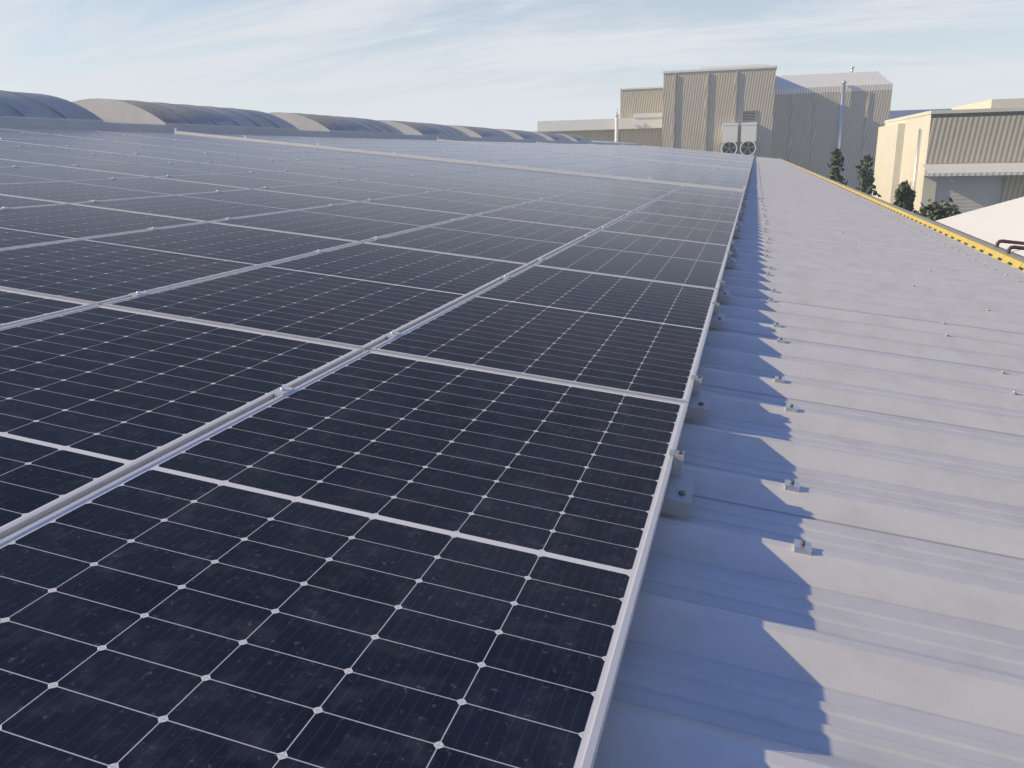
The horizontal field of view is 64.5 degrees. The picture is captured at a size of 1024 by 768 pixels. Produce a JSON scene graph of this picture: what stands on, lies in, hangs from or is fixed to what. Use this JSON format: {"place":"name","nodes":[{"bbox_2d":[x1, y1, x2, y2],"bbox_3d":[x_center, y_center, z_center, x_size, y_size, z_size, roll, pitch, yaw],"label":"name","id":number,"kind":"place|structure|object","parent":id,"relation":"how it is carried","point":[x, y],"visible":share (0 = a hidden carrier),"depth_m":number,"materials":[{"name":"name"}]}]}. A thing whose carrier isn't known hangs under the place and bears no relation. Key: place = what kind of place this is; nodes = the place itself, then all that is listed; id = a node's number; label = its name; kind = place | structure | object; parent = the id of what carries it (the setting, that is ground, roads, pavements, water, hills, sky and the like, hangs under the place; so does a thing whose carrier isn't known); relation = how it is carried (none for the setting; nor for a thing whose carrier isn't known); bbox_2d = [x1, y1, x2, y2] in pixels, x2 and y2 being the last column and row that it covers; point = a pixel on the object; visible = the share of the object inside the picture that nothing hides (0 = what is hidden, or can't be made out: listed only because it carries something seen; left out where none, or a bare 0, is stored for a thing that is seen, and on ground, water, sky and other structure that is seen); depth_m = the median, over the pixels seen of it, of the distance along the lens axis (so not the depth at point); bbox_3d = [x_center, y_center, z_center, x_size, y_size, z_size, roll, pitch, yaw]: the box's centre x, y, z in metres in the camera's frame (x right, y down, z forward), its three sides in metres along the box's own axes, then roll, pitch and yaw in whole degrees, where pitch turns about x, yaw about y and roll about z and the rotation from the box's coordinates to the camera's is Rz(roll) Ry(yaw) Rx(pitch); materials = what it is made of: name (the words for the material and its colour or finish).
{"place":"outdoors","nodes":[
{"label":"outdoors","id":0,"kind":"place"},
{"bbox_2d":[0,0,1023,131],"label":"sky","id":1,"kind":"structure","parent":0,"point":[493,64],"materials":[{"name":"blue"}]},
{"bbox_2d":[593,157,1023,767],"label":"roof sheet","id":2,"kind":"object","parent":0,"point":[881,625],"visible":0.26,"depth_m":1.98,"materials":[{"name":"grey metal"}]},
{"bbox_2d":[0,90,641,145],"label":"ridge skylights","id":3,"kind":"object","parent":2,"relation":"on","point":[20,110],"visible":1,"depth_m":19.52,"materials":[{"name":"white plastic"}]},
{"bbox_2d":[0,128,811,555],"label":"mounting brackets","id":4,"kind":"object","parent":2,"relation":"on","point":[678,492],"visible":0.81,"depth_m":4.81,"materials":[{"name":"silver metal"}]},
{"bbox_2d":[0,128,753,767],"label":"solar panels","id":5,"kind":"object","parent":4,"relation":"on","point":[424,538],"visible":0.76,"depth_m":1.93,"materials":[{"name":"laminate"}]},
{"bbox_2d":[935,197,1023,257],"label":"roof","id":6,"kind":"structure","parent":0,"point":[993,224],"depth_m":11.99,"materials":[{"name":"white metal"}]},
{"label":"hall walls","id":7,"kind":"object","parent":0,"visible":0},
{"bbox_2d":[779,158,1023,394],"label":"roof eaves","id":8,"kind":"object","parent":7,"relation":"on","point":[1015,260],"visible":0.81,"depth_m":10.46,"materials":[{"name":"yellow metal"}]},
{"bbox_2d":[995,239,1023,253],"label":"pipes","id":9,"kind":"object","parent":8,"relation":"attached to","point":[1009,248],"visible":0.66,"depth_m":9.49,"materials":[{"name":"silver metal"}]},
{"label":"ground","id":10,"kind":"structure","parent":0,"visible":0},
{"bbox_2d":[537,87,662,146],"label":"building block","id":11,"kind":"structure","parent":10,"relation":"on","point":[639,120],"depth_m":106.92,"materials":[{"name":"white paint"}]},
{"bbox_2d":[662,64,776,157],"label":"industrial building","id":12,"kind":"structure","parent":10,"relation":"on","point":[726,109],"depth_m":96.97,"materials":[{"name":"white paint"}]},
{"bbox_2d":[770,67,892,195],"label":"building block","id":13,"kind":"structure","parent":10,"relation":"on","point":[818,119],"depth_m":103.18,"materials":[{"name":"silver metal"}]},
{"bbox_2d":[825,148,847,184],"bbox_3d":[15.607,-7.329,39.024,2.655,7.617,2.616,-10,23,-40],"label":"conifer tree","id":14,"kind":"object","parent":10,"relation":"on","point":[837,159],"visible":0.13,"depth_m":38.18,"materials":[{"name":"green plant"}]},
{"bbox_2d":[854,154,880,196],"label":"conifer tree","id":15,"kind":"object","parent":10,"relation":"on","point":[866,178],"visible":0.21,"depth_m":41.54,"materials":[{"name":"green plant"}]},
{"bbox_2d":[893,179,917,211],"bbox_3d":[15.640,-5.119,33.170,1.134,6.410,0.852,10,18,14],"label":"cypress tree","id":16,"kind":"object","parent":10,"relation":"on","point":[905,195],"visible":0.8,"depth_m":32.31,"materials":[{"name":"green plant"}]},
{"bbox_2d":[889,109,951,119],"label":"building roof","id":17,"kind":"structure","parent":10,"relation":"on","point":[897,114],"depth_m":152.61,"materials":[{"name":"grey metal"}]},
{"bbox_2d":[913,197,961,220],"bbox_3d":[13.944,-3.312,27.643,2.229,5.986,2.259,10,18,14],"label":"shrub","id":18,"kind":"object","parent":10,"relation":"on","point":[936,213],"visible":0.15,"depth_m":26.82,"materials":[{"name":"green plant"}]},
{"bbox_2d":[872,98,1023,216],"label":"cream building","id":19,"kind":"structure","parent":10,"relation":"on","point":[968,158],"depth_m":52.71,"materials":[{"name":"beige metal"}]}
]}

